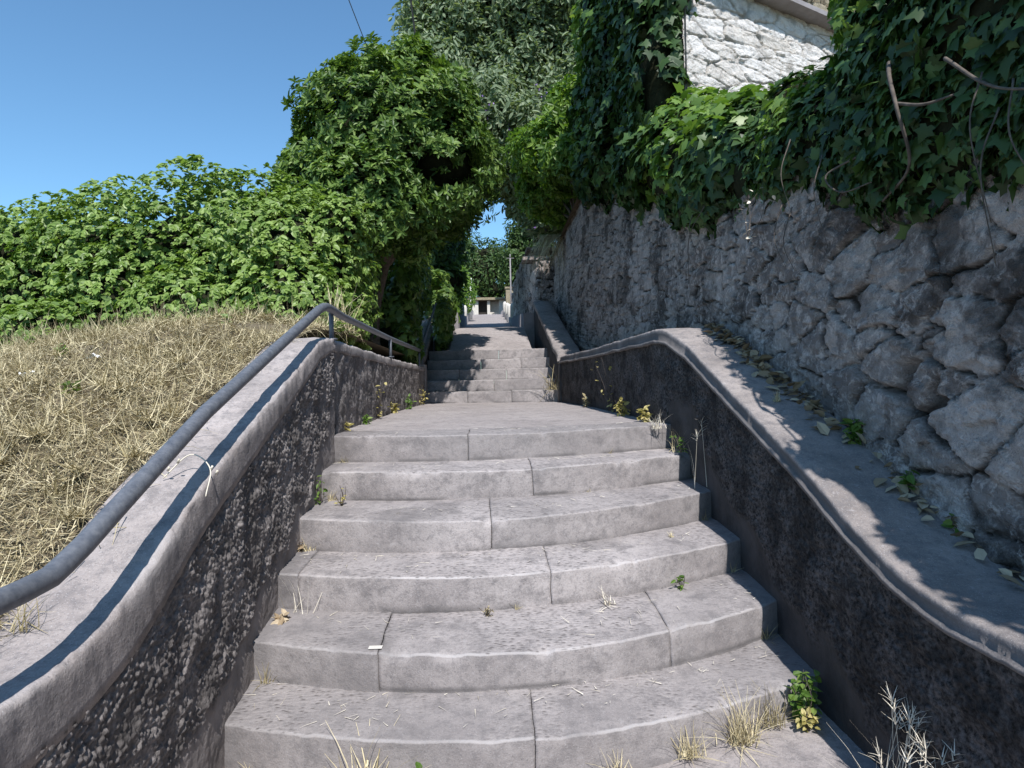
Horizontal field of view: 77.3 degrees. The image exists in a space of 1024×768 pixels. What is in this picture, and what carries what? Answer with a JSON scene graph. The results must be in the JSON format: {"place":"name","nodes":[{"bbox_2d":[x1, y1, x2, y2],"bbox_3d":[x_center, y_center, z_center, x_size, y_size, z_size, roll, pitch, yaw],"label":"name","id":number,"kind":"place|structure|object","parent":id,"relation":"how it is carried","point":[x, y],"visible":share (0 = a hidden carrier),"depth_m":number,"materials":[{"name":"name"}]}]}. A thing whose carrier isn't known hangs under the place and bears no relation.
{"place":"outdoors","nodes":[
{"label":"outdoors","id":0,"kind":"place"},
{"bbox_2d":[0,598,52,635],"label":"grass tuft","id":1,"kind":"object","parent":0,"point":[21,628],"visible":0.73,"depth_m":1.48,"materials":[{"name":"plant"}]},
{"bbox_2d":[0,290,404,640],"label":"bank","id":2,"kind":"structure","parent":0,"point":[379,350],"depth_m":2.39,"materials":[{"name":"beige plant"}]},
{"bbox_2d":[23,336,34,344],"bbox_3d":[-3.071,-0.259,4.075,0.073,0.118,0.086,-1,0,-30],"label":"sprout","id":3,"kind":"object","parent":2,"relation":"on","point":[32,340],"visible":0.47,"depth_m":4.07,"materials":[{"name":"green plant"}]},
{"bbox_2d":[56,343,69,358],"bbox_3d":[-2.333,-0.161,3.318,0.082,0.110,0.063,-1,0,20],"label":"sprout","id":4,"kind":"object","parent":2,"relation":"on","point":[63,348],"visible":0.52,"depth_m":3.31,"materials":[{"name":"green plant"}]},
{"bbox_2d":[57,380,81,395],"bbox_3d":[-1.859,0.023,2.688,0.084,0.077,0.087,-1,0,-36],"label":"sprout","id":5,"kind":"object","parent":2,"relation":"on","point":[76,385],"visible":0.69,"depth_m":2.68,"materials":[{"name":"green plant"}]},
{"bbox_2d":[85,353,100,358],"bbox_3d":[-2.077,-0.140,3.172,0.060,0.029,0.036,-1,0,-2],"label":"paper scrap","id":6,"kind":"object","parent":2,"relation":"on","point":[92,355],"visible":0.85,"depth_m":3.17,"materials":[{"name":"white paper"}]},
{"bbox_2d":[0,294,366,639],"bbox_3d":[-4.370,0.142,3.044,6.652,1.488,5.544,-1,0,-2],"label":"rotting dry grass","id":7,"kind":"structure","parent":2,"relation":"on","point":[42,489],"depth_m":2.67,"materials":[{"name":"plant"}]},
{"bbox_2d":[9,318,360,350],"bbox_3d":[-4.018,-0.190,4.944,5.478,0.696,1.750,-1,0,-2],"label":"ground cover","id":8,"kind":"object","parent":2,"relation":"on","point":[338,329],"visible":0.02,"depth_m":5.09,"materials":[{"name":"green plant"}]},
{"bbox_2d":[0,154,383,350],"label":"creeper hedge","id":9,"kind":"object","parent":2,"relation":"on","point":[266,243],"visible":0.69,"depth_m":5.59,"materials":[{"name":"green plant"}]},
{"bbox_2d":[0,337,426,767],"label":"parapet wall","id":10,"kind":"structure","parent":2,"relation":"on","point":[138,651],"depth_m":1.98,"materials":[{"name":"concrete"}]},
{"bbox_2d":[163,454,218,496],"bbox_3d":[-1.028,0.291,2.060,0.183,0.124,0.074,-1,0,20],"label":"dried flower stalk","id":11,"kind":"object","parent":10,"relation":"on","point":[179,461],"visible":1,"depth_m":2.06,"materials":[{"name":"beige plant"}]},
{"bbox_2d":[0,303,437,614],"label":"handrail","id":12,"kind":"object","parent":10,"relation":"on","point":[70,558],"visible":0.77,"depth_m":1.72,"materials":[{"name":"grey metal"}]},
{"bbox_2d":[220,314,230,323],"bbox_3d":[-1.868,-0.418,4.178,0.079,0.088,0.084,-1,0,38],"label":"sprout","id":13,"kind":"object","parent":2,"relation":"on","point":[226,317],"visible":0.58,"depth_m":4.17,"materials":[{"name":"green plant"}]},
{"bbox_2d":[312,282,372,332],"bbox_3d":[-1.435,-0.632,5.250,0.513,0.448,0.610,-1,0,21],"label":"dry plant","id":14,"kind":"object","parent":2,"relation":"on","point":[343,311],"visible":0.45,"depth_m":5.24,"materials":[{"name":"plant"}]},
{"bbox_2d":[262,30,508,355],"bbox_3d":[-1.638,-2.355,9.118,3.344,4.576,4.144,-1,0,-2],"label":"laurel tree","id":15,"kind":"object","parent":2,"relation":"on","point":[400,153],"visible":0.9,"depth_m":7.66,"materials":[{"name":"green plant"}]},
{"bbox_2d":[349,1,365,43],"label":"cable","id":16,"kind":"object","parent":15,"relation":"attached to","point":[356,20],"visible":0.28,"depth_m":8.00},
{"bbox_2d":[410,0,415,34],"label":"cable","id":17,"kind":"object","parent":15,"relation":"attached to","point":[412,16],"visible":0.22,"depth_m":8.95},
{"bbox_2d":[356,274,416,358],"bbox_3d":[-1.978,-0.946,9.568,1.181,1.467,0.946,-1,0,-2],"label":"creeper bush","id":18,"kind":"object","parent":2,"relation":"on","point":[399,304],"visible":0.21,"depth_m":9.32,"materials":[{"name":"green plant"}]},
{"bbox_2d":[415,316,436,364],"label":"parapet wall","id":19,"kind":"structure","parent":2,"relation":"on","point":[428,343],"depth_m":11.59,"materials":[{"name":"concrete"}]},
{"bbox_2d":[344,242,457,364],"bbox_3d":[-2.120,-1.406,11.168,2.039,2.826,6.552,-1,0,5],"label":"creeper curtain","id":20,"kind":"object","parent":19,"relation":"hanging from","point":[423,295],"visible":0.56,"depth_m":9.73,"materials":[{"name":"green plant"}]},
{"bbox_2d":[431,284,464,323],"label":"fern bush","id":21,"kind":"object","parent":2,"relation":"on","point":[459,308],"visible":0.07,"depth_m":15.92,"materials":[{"name":"green plant"}]},
{"bbox_2d":[422,234,474,299],"bbox_3d":[-2.475,-3.249,17.745,2.937,3.964,4.091,-1,0,-2],"label":"broadleaf tree","id":22,"kind":"object","parent":2,"relation":"on","point":[450,259],"visible":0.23,"depth_m":16.68,"materials":[{"name":"green plant"}]},
{"bbox_2d":[463,228,474,280],"bbox_3d":[-3.627,-5.457,26.786,4.195,5.718,4.058,-1,0,-2],"label":"broadleaf tree","id":23,"kind":"object","parent":2,"relation":"on","point":[467,266],"visible":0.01,"depth_m":26.14,"materials":[{"name":"green plant"}]},
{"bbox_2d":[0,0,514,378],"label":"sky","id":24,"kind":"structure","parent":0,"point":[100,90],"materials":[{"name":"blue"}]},
{"bbox_2d":[449,314,530,350],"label":"path","id":25,"kind":"structure","parent":0,"point":[489,332],"depth_m":12.68,"materials":[{"name":"concrete"}]},
{"bbox_2d":[440,311,473,350],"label":"wall","id":26,"kind":"structure","parent":25,"relation":"on","point":[461,323],"depth_m":16.80,"materials":[{"name":"grey stone"}]},
{"bbox_2d":[464,305,467,323],"bbox_3d":[-1.625,-2.364,22.248,0.148,0.750,0.148,-1,0,-2],"label":"stone post","id":27,"kind":"object","parent":26,"relation":"on","point":[465,309],"visible":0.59,"depth_m":22.19,"materials":[{"name":"white stone"}]},
{"bbox_2d":[458,265,478,313],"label":"sunlit bush","id":28,"kind":"object","parent":26,"relation":"on","point":[472,294],"visible":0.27,"depth_m":23.71,"materials":[{"name":"green plant"}]},
{"bbox_2d":[468,278,472,318],"bbox_3d":[-1.690,-3.463,25.945,0.153,1.650,0.153,-1,0,-2],"label":"white pole","id":29,"kind":"object","parent":25,"relation":"on","point":[471,315],"visible":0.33,"depth_m":25.88,"materials":[{"name":"white metal"}]},
{"bbox_2d":[461,230,508,297],"bbox_3d":[-2.229,-6.878,40.283,5.396,5.836,5.071,-1,0,-2],"label":"broadleaf tree","id":30,"kind":"object","parent":25,"relation":"on","point":[484,274],"visible":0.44,"depth_m":39.15,"materials":[{"name":"green plant"}]},
{"bbox_2d":[466,297,505,314],"bbox_3d":[-1.406,-4.063,36.962,3.800,1.560,2.400,-1,0,-2],"label":"gatehouse","id":31,"kind":"object","parent":25,"relation":"on","point":[488,305],"visible":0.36,"depth_m":36.09,"materials":[{"name":"paint"}]},
{"bbox_2d":[478,301,486,314],"bbox_3d":[-1.649,-3.986,36.293,0.500,1.420,0.080,-1,0,-2],"label":"door","id":32,"kind":"structure","parent":31,"relation":"in","point":[482,305],"depth_m":36.25,"materials":[{"name":"black wood"}]},
{"bbox_2d":[501,310,534,348],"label":"wall","id":33,"kind":"structure","parent":25,"relation":"on","point":[525,321],"depth_m":13.47,"materials":[{"name":"grey stone"}]},
{"bbox_2d":[505,303,508,318],"bbox_3d":[-0.184,-2.876,25.604,0.211,0.750,0.211,-1,0,-2],"label":"stone post","id":34,"kind":"object","parent":33,"relation":"on","point":[506,304],"visible":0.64,"depth_m":25.54,"materials":[{"name":"white stone"}]},
{"bbox_2d":[505,287,512,303],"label":"gate pillar","id":35,"kind":"structure","parent":33,"relation":"on","point":[507,289],"depth_m":27.00,"materials":[{"name":"beige stone"}]},
{"bbox_2d":[507,304,510,321],"bbox_3d":[-0.072,-2.485,22.908,0.211,0.750,0.211,-1,0,-2],"label":"stone post","id":36,"kind":"object","parent":33,"relation":"on","point":[508,310],"visible":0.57,"depth_m":22.82,"materials":[{"name":"white stone"}]},
{"bbox_2d":[506,254,513,303],"bbox_3d":[-0.045,-3.466,24.007,0.300,2.800,0.065,-1,0,-2],"label":"lamp pole","id":37,"kind":"object","parent":33,"relation":"on","point":[510,258],"visible":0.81,"depth_m":23.98,"materials":[{"name":"grey metal"}]},
{"bbox_2d":[510,303,514,326],"bbox_3d":[0.042,-2.179,20.111,0.211,0.750,0.211,-1,0,-2],"label":"stone post","id":38,"kind":"object","parent":33,"relation":"on","point":[512,307],"visible":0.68,"depth_m":20.03,"materials":[{"name":"grey stone"}]},
{"bbox_2d":[425,348,557,403],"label":"stone staircase","id":39,"kind":"structure","parent":0,"point":[459,376],"depth_m":10.03,"materials":[{"name":"grey stone"}]},
{"bbox_2d":[533,301,579,401],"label":"parapet wall","id":40,"kind":"structure","parent":39,"relation":"on","point":[553,336],"depth_m":10.49,"materials":[{"name":"concrete"}]},
{"bbox_2d":[378,395,668,651],"bbox_3d":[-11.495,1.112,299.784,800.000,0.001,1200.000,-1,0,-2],"label":"ground","id":41,"kind":"structure","parent":0,"point":[491,529],"depth_m":8.30,"materials":[{"name":"grey concrete"}]},
{"bbox_2d":[531,703,878,767],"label":"landing","id":42,"kind":"object","parent":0,"point":[790,750],"visible":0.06,"depth_m":2.18,"materials":[{"name":"concrete"}]},
{"bbox_2d":[324,719,409,767],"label":"grass tuft","id":43,"kind":"object","parent":42,"relation":"on","point":[365,764],"visible":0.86,"depth_m":2.05,"materials":[{"name":"plant"}]},
{"bbox_2d":[415,762,422,767],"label":"weed","id":44,"kind":"object","parent":42,"relation":"on","point":[418,765],"visible":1,"depth_m":2.01,"materials":[{"name":"green plant"}]},
{"bbox_2d":[224,421,817,767],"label":"stone staircase","id":45,"kind":"structure","parent":42,"relation":"on","point":[317,660],"depth_m":2.66,"materials":[{"name":"grey stone"}]},
{"bbox_2d":[253,662,276,684],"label":"grass tuft","id":46,"kind":"object","parent":45,"relation":"on","point":[264,680],"visible":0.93,"depth_m":2.43,"materials":[{"name":"plant"}]},
{"bbox_2d":[270,608,290,624],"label":"weed","id":47,"kind":"object","parent":45,"relation":"on","point":[281,619],"visible":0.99,"depth_m":2.63,"materials":[{"name":"beige plant"}]},
{"bbox_2d":[278,588,321,613],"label":"grass tuft","id":48,"kind":"object","parent":45,"relation":"on","point":[299,603],"visible":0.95,"depth_m":2.70,"materials":[{"name":"beige plant"}]},
{"bbox_2d":[297,539,304,551],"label":"weed","id":49,"kind":"object","parent":45,"relation":"on","point":[300,548],"visible":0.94,"depth_m":3.06,"materials":[{"name":"beige plant"}]},
{"bbox_2d":[302,541,319,551],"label":"grass tuft","id":50,"kind":"object","parent":45,"relation":"on","point":[308,549],"visible":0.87,"depth_m":3.05,"materials":[{"name":"plant"}]},
{"bbox_2d":[314,475,327,504],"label":"weed","id":51,"kind":"object","parent":45,"relation":"on","point":[319,492],"visible":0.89,"depth_m":3.38,"materials":[{"name":"green plant"}]},
{"bbox_2d":[327,487,338,501],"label":"grass tuft","id":52,"kind":"object","parent":45,"relation":"on","point":[331,497],"visible":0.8,"depth_m":3.47,"materials":[{"name":"plant"}]},
{"bbox_2d":[334,485,345,505],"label":"weed","id":53,"kind":"object","parent":45,"relation":"on","point":[342,499],"visible":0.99,"depth_m":3.33,"materials":[{"name":"beige plant"}]},
{"bbox_2d":[368,645,382,648],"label":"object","id":54,"kind":"object","parent":45,"relation":"on","point":[376,647],"visible":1,"depth_m":2.37,"materials":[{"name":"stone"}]},
{"bbox_2d":[479,606,493,615],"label":"weed","id":55,"kind":"object","parent":45,"relation":"on","point":[487,610],"visible":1,"depth_m":2.63,"materials":[{"name":"plant"}]},
{"bbox_2d":[348,401,651,430],"bbox_3d":[-0.156,0.279,6.944,2.270,0.012,5.634,-1,0,-2],"label":"landing","id":56,"kind":"object","parent":45,"relation":"on","point":[442,416],"visible":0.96,"depth_m":5.50,"materials":[{"name":"concrete"}]},
{"bbox_2d":[344,422,352,431],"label":"weed","id":57,"kind":"object","parent":56,"relation":"on","point":[347,424],"visible":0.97,"depth_m":4.21,"materials":[{"name":"yellow plant"}]},
{"bbox_2d":[362,414,372,424],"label":"weed","id":58,"kind":"object","parent":56,"relation":"on","point":[365,420],"visible":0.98,"depth_m":4.86,"materials":[{"name":"green plant"}]},
{"bbox_2d":[375,376,389,418],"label":"weed","id":59,"kind":"object","parent":56,"relation":"on","point":[380,412],"visible":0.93,"depth_m":5.55,"materials":[{"name":"yellow plant"}]},
{"bbox_2d":[390,402,399,412],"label":"weed","id":60,"kind":"object","parent":56,"relation":"on","point":[395,409],"visible":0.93,"depth_m":6.55,"materials":[{"name":"yellow plant"}]},
{"bbox_2d":[405,394,416,409],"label":"weed","id":61,"kind":"object","parent":56,"relation":"on","point":[410,402],"visible":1,"depth_m":7.56,"materials":[{"name":"green plant"}]},
{"bbox_2d":[419,387,429,404],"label":"weed","id":62,"kind":"object","parent":56,"relation":"on","point":[424,397],"visible":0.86,"depth_m":8.94,"materials":[{"name":"yellow plant"}]},
{"bbox_2d":[535,363,558,402],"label":"grass tuft","id":63,"kind":"object","parent":56,"relation":"on","point":[552,387],"visible":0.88,"depth_m":9.11,"materials":[{"name":"plant"}]},
{"bbox_2d":[582,393,590,406],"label":"weed","id":64,"kind":"object","parent":56,"relation":"on","point":[586,401],"visible":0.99,"depth_m":7.03,"materials":[{"name":"plant"}]},
{"bbox_2d":[595,361,613,411],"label":"weed","id":65,"kind":"object","parent":56,"relation":"on","point":[611,404],"visible":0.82,"depth_m":5.96,"materials":[{"name":"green plant"}]},
{"bbox_2d":[613,397,630,416],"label":"weed","id":66,"kind":"object","parent":56,"relation":"on","point":[619,410],"visible":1,"depth_m":5.21,"materials":[{"name":"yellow plant"}]},
{"bbox_2d":[637,405,651,421],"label":"weed","id":67,"kind":"object","parent":56,"relation":"on","point":[646,415],"visible":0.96,"depth_m":4.47,"materials":[{"name":"yellow plant"}]},
{"bbox_2d":[244,422,781,726],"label":"straw litter","id":68,"kind":"object","parent":45,"relation":"on","point":[532,618],"visible":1,"depth_m":2.58,"materials":[{"name":"beige plant"}]},
{"bbox_2d":[598,586,617,610],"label":"grass tuft","id":69,"kind":"object","parent":45,"relation":"on","point":[605,602],"visible":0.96,"depth_m":2.72,"materials":[{"name":"beige plant"}]},
{"bbox_2d":[641,409,668,429],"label":"grass tuft","id":70,"kind":"object","parent":45,"relation":"on","point":[654,427],"visible":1,"depth_m":4.10,"materials":[{"name":"beige plant"}]},
{"bbox_2d":[669,435,687,452],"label":"weed","id":71,"kind":"object","parent":45,"relation":"on","point":[680,444],"visible":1,"depth_m":3.90,"materials":[{"name":"green plant"}]},
{"bbox_2d":[671,575,688,590],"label":"weed","id":72,"kind":"object","parent":45,"relation":"on","point":[679,579],"visible":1,"depth_m":2.89,"materials":[{"name":"green plant"}]},
{"bbox_2d":[668,427,692,452],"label":"grass tuft","id":73,"kind":"object","parent":45,"relation":"on","point":[676,444],"visible":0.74,"depth_m":4.00,"materials":[{"name":"plant"}]},
{"bbox_2d":[690,418,707,487],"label":"grass tuft","id":74,"kind":"object","parent":45,"relation":"on","point":[696,436],"visible":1,"depth_m":3.62,"materials":[{"name":"beige plant"}]},
{"bbox_2d":[760,624,782,642],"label":"grass tuft","id":75,"kind":"object","parent":45,"relation":"on","point":[762,638],"visible":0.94,"depth_m":2.73,"materials":[{"name":"plant"}]},
{"bbox_2d":[587,748,631,767],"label":"grass tuft","id":76,"kind":"object","parent":42,"relation":"on","point":[617,765],"visible":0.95,"depth_m":2.08,"materials":[{"name":"plant"}]},
{"bbox_2d":[670,722,726,764],"bbox_3d":[0.576,1.203,2.151,0.290,0.154,0.217,-1,0,21],"label":"grass tuft","id":77,"kind":"object","parent":42,"relation":"on","point":[691,750],"visible":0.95,"depth_m":2.16,"materials":[{"name":"plant"}]},
{"bbox_2d":[688,684,791,766],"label":"grass tuft","id":78,"kind":"object","parent":42,"relation":"on","point":[744,733],"visible":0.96,"depth_m":2.22,"materials":[{"name":"plant"}]},
{"bbox_2d":[746,679,805,729],"bbox_3d":[0.945,1.154,2.299,0.344,0.176,0.216,-1,0,-2],"label":"grass tuft","id":79,"kind":"object","parent":42,"relation":"on","point":[775,719],"visible":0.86,"depth_m":2.30,"materials":[{"name":"plant"}]},
{"bbox_2d":[557,328,1023,767],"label":"parapet wall","id":80,"kind":"structure","parent":42,"relation":"on","point":[861,579],"depth_m":2.32,"materials":[{"name":"concrete"}]},
{"bbox_2d":[767,391,785,403],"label":"grass tuft","id":81,"kind":"object","parent":80,"relation":"on","point":[777,398],"visible":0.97,"depth_m":3.10,"materials":[{"name":"plant"}]},
{"bbox_2d":[839,418,863,444],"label":"weed","id":82,"kind":"object","parent":80,"relation":"on","point":[853,428],"depth_m":2.68,"materials":[{"name":"green plant"}]},
{"bbox_2d":[702,323,1023,587],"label":"leaf litter","id":83,"kind":"object","parent":80,"relation":"on","point":[763,368],"visible":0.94,"depth_m":2.89,"materials":[{"name":"brown plant"}]},
{"bbox_2d":[782,669,822,724],"bbox_3d":[1.064,1.149,2.343,0.136,0.200,0.116,-1,0,25],"label":"weed","id":84,"kind":"object","parent":42,"relation":"on","point":[804,691],"visible":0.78,"depth_m":2.33,"materials":[{"name":"green plant"}]},
{"bbox_2d":[795,707,821,732],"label":"weed","id":85,"kind":"object","parent":42,"relation":"on","point":[805,724],"visible":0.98,"depth_m":2.28,"materials":[{"name":"yellow plant"}]},
{"bbox_2d":[804,683,931,767],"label":"wild barley","id":86,"kind":"object","parent":42,"relation":"on","point":[909,720],"visible":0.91,"depth_m":1.88,"materials":[{"name":"beige plant"}]},
{"bbox_2d":[827,724,963,767],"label":"wild barley","id":87,"kind":"object","parent":42,"relation":"on","point":[920,747],"visible":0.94,"depth_m":1.74,"materials":[{"name":"beige plant"}]},
{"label":"hillside","id":88,"kind":"structure","parent":0,"visible":0},
{"bbox_2d":[388,0,582,242],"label":"tree","id":89,"kind":"object","parent":88,"relation":"on","point":[518,57],"visible":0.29,"depth_m":13.94,"materials":[{"name":"green plant"}]},
{"bbox_2d":[493,219,554,297],"bbox_3d":[0.802,-6.475,34.074,3.761,5.933,3.651,-1,0,-2],"label":"broadleaf tree","id":90,"kind":"object","parent":88,"relation":"on","point":[517,241],"visible":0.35,"depth_m":33.13,"materials":[{"name":"green plant"}]},
{"bbox_2d":[679,0,854,102],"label":"stone house","id":91,"kind":"structure","parent":88,"relation":"on","point":[730,44],"depth_m":6.59,"materials":[{"name":"white stone"}]},
{"bbox_2d":[565,0,700,225],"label":"ivy column","id":92,"kind":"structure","parent":91,"relation":"attached to","point":[629,60],"depth_m":7.33,"materials":[{"name":"green plant"}]},
{"bbox_2d":[551,105,1023,580],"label":"rubble retaining wall","id":93,"kind":"structure","parent":88,"relation":"on","point":[909,350],"depth_m":2.63,"materials":[{"name":"stone"}]},
{"bbox_2d":[511,247,554,315],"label":"old stone wall","id":94,"kind":"structure","parent":93,"relation":"on","point":[528,289],"depth_m":14.80,"materials":[{"name":"stone"}]},
{"bbox_2d":[520,234,565,281],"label":"grass tussock","id":95,"kind":"object","parent":93,"relation":"hanging from","point":[548,240],"depth_m":12.45,"materials":[{"name":"plant"}]},
{"bbox_2d":[501,72,585,229],"bbox_3d":[0.864,-4.148,11.757,2.191,2.480,3.244,-1,0,-2],"label":"overhanging shrub","id":96,"kind":"object","parent":93,"relation":"on","point":[544,192],"visible":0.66,"depth_m":11.16,"materials":[{"name":"green plant"}]},
{"bbox_2d":[626,82,773,238],"bbox_3d":[1.796,-1.838,5.237,1.440,1.662,2.659,-1,0,-2],"label":"ivy mound","id":97,"kind":"object","parent":93,"relation":"attached to","point":[684,153],"visible":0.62,"depth_m":4.56,"materials":[{"name":"green plant"}]},
{"bbox_2d":[740,183,775,242],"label":"flower stem","id":98,"kind":"object","parent":93,"relation":"attached to","point":[748,238],"visible":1,"depth_m":3.50,"materials":[{"name":"plant"}]},
{"bbox_2d":[688,0,1023,277],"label":"ivy mound","id":99,"kind":"object","parent":93,"relation":"attached to","point":[920,103],"visible":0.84,"depth_m":2.35,"materials":[{"name":"green plant"}]},
{"bbox_2d":[897,467,919,489],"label":"weed","id":100,"kind":"object","parent":93,"relation":"attached to","point":[908,477],"depth_m":2.33,"materials":[{"name":"green plant"}]},
{"bbox_2d":[941,513,959,536],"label":"weed","id":101,"kind":"object","parent":93,"relation":"attached to","point":[947,523],"depth_m":2.13,"materials":[{"name":"green plant"}]}
]}

